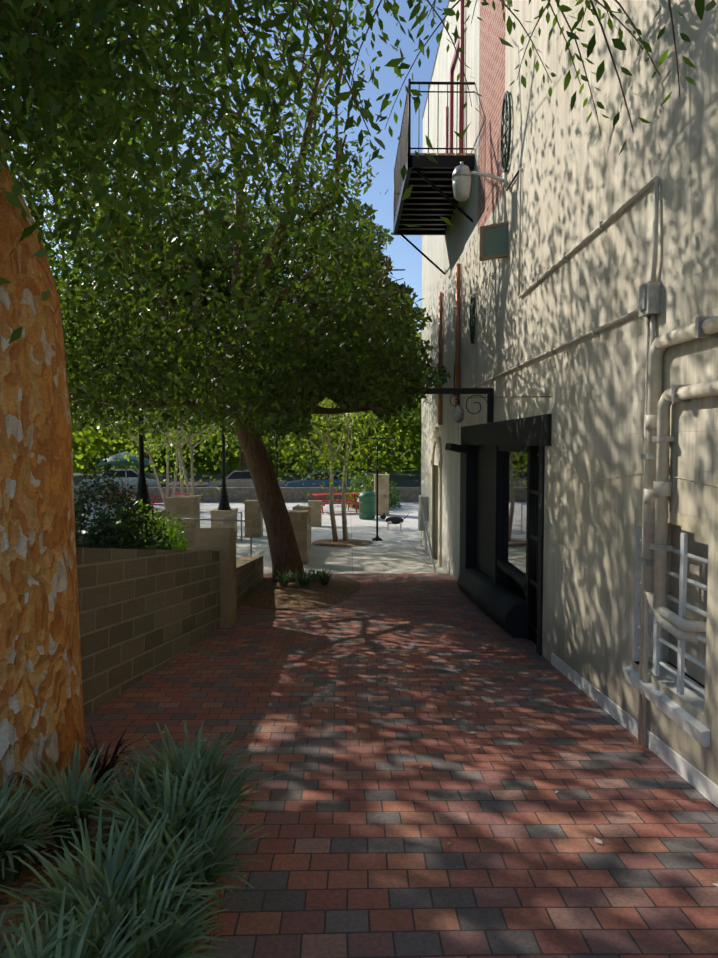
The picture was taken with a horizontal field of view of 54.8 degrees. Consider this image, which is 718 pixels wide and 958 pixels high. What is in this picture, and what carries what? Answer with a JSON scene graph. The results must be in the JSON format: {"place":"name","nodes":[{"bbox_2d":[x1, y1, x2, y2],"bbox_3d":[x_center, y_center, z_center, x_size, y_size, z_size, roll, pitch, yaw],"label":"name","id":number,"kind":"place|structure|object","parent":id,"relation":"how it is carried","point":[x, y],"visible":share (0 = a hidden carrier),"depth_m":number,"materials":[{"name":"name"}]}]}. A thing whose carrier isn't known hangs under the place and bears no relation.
{"place":"outdoors","nodes":[
{"label":"outdoors","id":0,"kind":"place"},
{"bbox_2d":[1,0,448,404],"label":"sky","id":1,"kind":"structure","parent":0,"point":[404,256],"materials":[{"name":"blue"}]},
{"bbox_2d":[74,502,418,523],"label":"plaza pavement","id":2,"kind":"structure","parent":0,"point":[402,512],"depth_m":27.96,"materials":[{"name":"grey concrete"}]},
{"bbox_2d":[95,452,154,503],"bbox_3d":[-9.543,0.107,28.356,2.600,2.450,2.473,0,3,-1],"label":"patio umbrella","id":3,"kind":"object","parent":2,"relation":"on","point":[114,459],"visible":0.75,"depth_m":27.55,"materials":[{"name":"green fabric"}]},
{"bbox_2d":[103,491,151,508],"bbox_3d":[-9.857,0.912,29.393,1.800,0.762,1.560,0,3,-7],"label":"picnic table","id":4,"kind":"object","parent":2,"relation":"on","point":[127,498],"visible":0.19,"depth_m":29.39,"materials":[{"name":"red metal"}]},
{"bbox_2d":[150,492,200,506],"bbox_3d":[-7.535,0.986,27.930,1.560,0.762,1.800,1,3,20],"label":"picnic table","id":5,"kind":"object","parent":2,"relation":"on","point":[159,495],"visible":0.29,"depth_m":27.40,"materials":[{"name":"red metal"}]},
{"bbox_2d":[312,493,358,513],"bbox_3d":[-0.936,0.981,28.027,1.800,0.762,1.560,-1,3,-18],"label":"picnic table","id":6,"kind":"object","parent":2,"relation":"on","point":[348,502],"visible":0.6,"depth_m":27.69,"materials":[{"name":"red metal"}]},
{"bbox_2d":[358,491,375,519],"bbox_3d":[0.301,0.966,25.541,0.660,1.020,0.643,0,3,-1],"label":"trash can","id":7,"kind":"object","parent":2,"relation":"on","point":[366,509],"visible":1,"depth_m":25.29,"materials":[{"name":"green"}]},
{"bbox_2d":[374,474,389,514],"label":"pillar","id":8,"kind":"structure","parent":2,"relation":"on","point":[383,500],"depth_m":26.76,"materials":[{"name":"beige concrete"}]},
{"bbox_2d":[73,476,420,487],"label":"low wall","id":9,"kind":"structure","parent":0,"point":[407,481],"depth_m":54.12,"materials":[{"name":"concrete"}]},
{"bbox_2d":[80,468,165,486],"bbox_3d":[-12.990,0.138,38.321,4.300,1.400,1.740,0,3,-1],"label":"silver car","id":10,"kind":"object","parent":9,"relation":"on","point":[132,473],"visible":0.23,"depth_m":37.47,"materials":[{"name":"grey metal"}]},
{"bbox_2d":[206,469,287,486],"bbox_3d":[-5.969,0.209,36.926,4.300,1.400,1.740,-1,3,-11],"label":"silver car","id":11,"kind":"object","parent":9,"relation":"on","point":[238,478],"visible":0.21,"depth_m":36.01,"materials":[{"name":"grey metal"}]},
{"bbox_2d":[286,470,364,486],"bbox_3d":[-1.654,0.256,35.991,4.300,1.400,1.740,0,3,-6],"label":"blue car","id":12,"kind":"object","parent":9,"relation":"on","point":[309,482],"visible":0.27,"depth_m":35.11,"materials":[{"name":"blue metal"}]},
{"bbox_2d":[78,524,446,573],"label":"concrete pavement","id":13,"kind":"structure","parent":0,"point":[396,549],"depth_m":16.00,"materials":[{"name":"grey concrete"}]},
{"bbox_2d":[48,232,115,449],"bbox_3d":[-9.040,-2.995,19.462,7.956,8.925,9.979,0,3,-1],"label":"tree","id":14,"kind":"object","parent":13,"relation":"on","point":[80,448],"depth_m":19.47,"materials":[{"name":"green plant"}]},
{"bbox_2d":[119,510,165,529],"bbox_3d":[-3.833,1.297,12.278,0.660,1.440,0.660,0,3,-1],"label":"pillar lamp","id":15,"kind":"object","parent":13,"relation":"on","point":[163,511],"visible":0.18,"depth_m":12.28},
{"bbox_2d":[131,305,150,512],"bbox_3d":[-3.833,-1.299,12.147,0.340,3.760,0.340,0,3,-1],"label":"lamp post","id":16,"kind":"object","parent":15,"relation":"on","point":[142,491],"visible":0.38,"depth_m":12.14,"materials":[{"name":"black metal"}]},
{"bbox_2d":[164,495,200,548],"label":"pillar","id":17,"kind":"structure","parent":13,"relation":"on","point":[185,506],"depth_m":15.04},
{"bbox_2d":[210,508,237,538],"bbox_3d":[-3.638,1.380,18.694,0.640,1.114,0.640,0,3,-1],"label":"pillar","id":18,"kind":"object","parent":13,"relation":"on","point":[215,513],"visible":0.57,"depth_m":18.38,"materials":[{"name":"beige concrete"}]},
{"bbox_2d":[218,423,229,509],"bbox_3d":[-3.638,-1.054,18.571,0.340,3.760,0.340,0,3,-1],"label":"lamp post","id":19,"kind":"object","parent":18,"relation":"on","point":[224,502],"visible":0.5,"depth_m":18.56,"materials":[{"name":"black metal"}]},
{"bbox_2d":[163,504,298,555],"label":"handrails","id":20,"kind":"object","parent":13,"relation":"on","point":[241,520],"visible":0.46,"depth_m":12.87,"materials":[{"name":"grey metal"}]},
{"bbox_2d":[244,500,262,536],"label":"pillar","id":21,"kind":"structure","parent":13,"relation":"on","point":[253,513],"depth_m":19.27,"materials":[{"name":"beige concrete"}]},
{"bbox_2d":[275,432,278,482],"bbox_3d":[-2.540,-0.427,21.423,0.340,4.160,0.340,0,3,-1],"label":"lamp post","id":22,"kind":"object","parent":13,"relation":"on","point":[276,441],"visible":0.02,"depth_m":21.38,"materials":[{"name":"black metal"}]},
{"bbox_2d":[288,510,308,564],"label":"pillar","id":23,"kind":"structure","parent":13,"relation":"on","point":[299,520],"depth_m":13.80,"materials":[{"name":"beige concrete"}]},
{"bbox_2d":[293,506,311,522],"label":"pillar","id":24,"kind":"structure","parent":13,"relation":"on","point":[309,508],"depth_m":17.30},
{"bbox_2d":[308,523,310,550],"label":"pillar","id":25,"kind":"structure","parent":13,"relation":"on","point":[309,535],"depth_m":16.59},
{"bbox_2d":[308,500,321,526],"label":"pillar","id":26,"kind":"structure","parent":13,"relation":"on","point":[316,515],"depth_m":22.81,"materials":[{"name":"beige concrete"}]},
{"bbox_2d":[211,353,420,541],"bbox_3d":[-0.647,-1.696,17.797,5.498,6.904,6.653,1,3,21],"label":"tree","id":27,"kind":"object","parent":13,"relation":"on","point":[330,459],"visible":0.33,"depth_m":17.69,"materials":[{"name":"green plant"}]},
{"bbox_2d":[312,539,372,546],"bbox_3d":[-0.435,1.629,17.853,1.600,0.101,2.000,0,3,-1],"label":"tree bed","id":28,"kind":"object","parent":13,"relation":"on","point":[342,543],"visible":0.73,"depth_m":17.52,"materials":[{"name":"brown soil"}]},
{"bbox_2d":[358,437,397,540],"bbox_3d":[0.486,0.265,18.398,1.100,2.750,0.266,0,3,-1],"label":"black pole crossbar","id":29,"kind":"object","parent":13,"relation":"on","point":[376,538],"visible":0.92,"depth_m":18.37,"materials":[{"name":"metal"}]},
{"bbox_2d":[378,513,408,529],"bbox_3d":[1.076,1.323,21.568,0.965,0.536,0.220,0,3,4],"label":"dog","id":30,"kind":"object","parent":13,"relation":"on","point":[394,520],"visible":1,"depth_m":21.50},
{"bbox_2d":[73,468,704,687],"bbox_3d":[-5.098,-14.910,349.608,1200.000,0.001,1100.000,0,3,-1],"label":"ground","id":31,"kind":"structure","parent":0,"point":[411,472],"depth_m":65.57,"materials":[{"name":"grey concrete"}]},
{"bbox_2d":[71,417,202,473],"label":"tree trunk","id":32,"kind":"object","parent":31,"relation":"on","point":[148,457],"visible":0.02,"depth_m":65.45,"materials":[{"name":"green plant"}]},
{"bbox_2d":[59,288,217,471],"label":"tree","id":33,"kind":"object","parent":31,"relation":"on","point":[97,427],"depth_m":44.93,"materials":[{"name":"green plant"}]},
{"bbox_2d":[66,303,230,505],"bbox_3d":[-7.171,-2.695,24.858,9.098,8.580,7.163,-2,3,-32],"label":"tree","id":34,"kind":"object","parent":31,"relation":"on","point":[167,466],"visible":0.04,"depth_m":24.56,"materials":[{"name":"green plant"}]},
{"bbox_2d":[63,253,322,495],"bbox_3d":[-4.864,-2.332,19.968,7.192,8.339,8.013,2,3,32],"label":"tree","id":35,"kind":"object","parent":31,"relation":"on","point":[179,446],"visible":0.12,"depth_m":20.67,"materials":[{"name":"green plant"}]},
{"bbox_2d":[71,407,420,473],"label":"treeline foliage","id":36,"kind":"object","parent":31,"relation":"on","point":[89,443],"visible":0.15,"depth_m":70.20,"materials":[{"name":"green plant"}]},
{"bbox_2d":[74,487,420,501],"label":"plaza stone wall","id":37,"kind":"structure","parent":31,"relation":"on","point":[299,494],"depth_m":32.97,"materials":[{"name":"grey stone"}]},
{"bbox_2d":[189,315,328,469],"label":"tree","id":38,"kind":"object","parent":31,"relation":"on","point":[243,464],"depth_m":45.65,"materials":[{"name":"green plant"}]},
{"bbox_2d":[262,331,320,456],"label":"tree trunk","id":39,"kind":"object","parent":31,"relation":"on","point":[281,442],"depth_m":63.60,"materials":[{"name":"green plant"}]},
{"bbox_2d":[262,400,407,474],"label":"tree","id":40,"kind":"object","parent":31,"relation":"on","point":[332,440],"visible":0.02,"depth_m":51.62,"materials":[{"name":"green plant"}]},
{"bbox_2d":[320,292,421,472],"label":"tree","id":41,"kind":"object","parent":31,"relation":"on","point":[369,461],"depth_m":67.07,"materials":[{"name":"green plant"}]},
{"bbox_2d":[346,471,401,509],"bbox_3d":[0.603,0.469,30.548,2.562,1.626,5.578,0,3,-1],"label":"shrub","id":42,"kind":"object","parent":31,"relation":"on","point":[366,480],"visible":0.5,"depth_m":29.88,"materials":[{"name":"green plant"}]},
{"bbox_2d":[374,307,420,427],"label":"tree","id":43,"kind":"object","parent":31,"relation":"on","point":[408,419],"visible":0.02,"depth_m":45.77,"materials":[{"name":"green plant"}]},
{"bbox_2d":[400,331,420,428],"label":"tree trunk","id":44,"kind":"object","parent":31,"relation":"on","point":[414,414],"visible":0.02,"depth_m":62.09,"materials":[{"name":"green plant"}]},
{"bbox_2d":[421,0,717,785],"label":"building","id":45,"kind":"structure","parent":31,"relation":"on","point":[576,188],"depth_m":5.06,"materials":[{"name":"beige paint"}]},
{"bbox_2d":[393,33,474,274],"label":"balcony","id":46,"kind":"structure","parent":45,"relation":"attached to","point":[428,202],"depth_m":10.79,"materials":[{"name":"black metal"}]},
{"bbox_2d":[452,162,506,200],"bbox_3d":[1.353,-3.368,7.813,0.612,0.410,0.218,0,3,-1],"label":"security light","id":47,"kind":"object","parent":45,"relation":"attached to","point":[461,178],"visible":1,"depth_m":7.75,"materials":[{"name":"white paint"}]},
{"bbox_2d":[454,91,510,395],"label":"iron ornaments","id":48,"kind":"object","parent":45,"relation":"attached to","point":[506,111],"visible":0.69,"depth_m":7.75,"materials":[{"name":"black"}]},
{"bbox_2d":[480,221,507,260],"bbox_3d":[1.526,-2.682,7.817,0.330,0.380,0.045,2,4,34],"label":"wall sign","id":49,"kind":"object","parent":45,"relation":"attached to","point":[493,241],"visible":0.92,"depth_m":7.80,"materials":[{"name":"green metal"}]},
{"bbox_2d":[84,573,717,957],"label":"brick path","id":50,"kind":"structure","parent":0,"point":[524,864],"depth_m":3.50,"materials":[{"name":"red brick"}]},
{"bbox_2d":[0,754,224,957],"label":"mulch bed","id":51,"kind":"object","parent":50,"relation":"on","point":[28,875],"depth_m":2.68,"materials":[{"name":"brown soil"}]},
{"bbox_2d":[83,726,139,783],"bbox_3d":[-1.315,1.431,3.543,0.342,0.272,0.352,0,3,-1],"label":"purple plant","id":52,"kind":"object","parent":51,"relation":"on","point":[102,771],"visible":0.69,"depth_m":3.59,"materials":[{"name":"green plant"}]},
{"bbox_2d":[0,719,282,957],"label":"liriope plants","id":53,"kind":"object","parent":51,"relation":"on","point":[116,905],"visible":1,"depth_m":2.42,"materials":[{"name":"green plant"}]},
{"bbox_2d":[74,452,171,549],"bbox_3d":[-3.115,0.681,8.550,1.920,2.022,1.783,0,3,-1],"label":"dark shrub","id":54,"kind":"object","parent":50,"relation":"on","point":[106,532],"visible":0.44,"depth_m":8.36,"materials":[{"name":"green plant"}]},
{"bbox_2d":[76,547,219,716],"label":"retaining wall","id":55,"kind":"structure","parent":50,"relation":"on","point":[143,613],"depth_m":5.48,"materials":[{"name":"beige brick"}]},
{"bbox_2d":[118,498,188,549],"bbox_3d":[-3.299,1.008,10.968,1.761,1.444,3.088,0,3,-1],"label":"bright hedge","id":56,"kind":"object","parent":50,"relation":"on","point":[174,540],"visible":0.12,"depth_m":11.13,"materials":[{"name":"green plant"}]},
{"bbox_2d":[185,528,237,627],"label":"wall pillar","id":57,"kind":"structure","parent":50,"relation":"on","point":[222,541],"depth_m":7.61,"materials":[{"name":"beige concrete"}]},
{"bbox_2d":[236,556,263,607],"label":"retaining wall","id":58,"kind":"structure","parent":50,"relation":"on","point":[249,573],"depth_m":10.05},
{"bbox_2d":[242,574,360,609],"bbox_3d":[-0.792,1.678,10.640,1.672,0.259,3.760,0,3,-1],"label":"tree bed","id":59,"kind":"object","parent":50,"relation":"on","point":[266,593],"visible":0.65,"depth_m":9.73,"materials":[{"name":"brown soil"}]},
{"bbox_2d":[2,0,450,581],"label":"tree","id":60,"kind":"object","parent":59,"relation":"on","point":[186,356],"visible":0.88,"depth_m":8.31,"materials":[{"name":"green plant"}]},
{"bbox_2d":[272,566,337,586],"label":"ground plants","id":61,"kind":"object","parent":59,"relation":"on","point":[302,580],"visible":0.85,"depth_m":10.33,"materials":[{"name":"green plant"}]},
{"bbox_2d":[0,0,716,824],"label":"tree","id":62,"kind":"object","parent":50,"relation":"on","point":[40,688],"visible":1,"depth_m":3.21,"materials":[{"name":"green plant"}]},
{"bbox_2d":[131,577,717,886],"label":"fallen leaves","id":63,"kind":"object","parent":50,"relation":"on","point":[596,839],"visible":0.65,"depth_m":4.22,"materials":[{"name":"beige"}]},
{"bbox_2d":[405,0,717,807],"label":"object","id":64,"kind":"object","parent":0,"point":[501,504],"visible":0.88,"depth_m":6.14,"materials":[{"name":"beige paint"}]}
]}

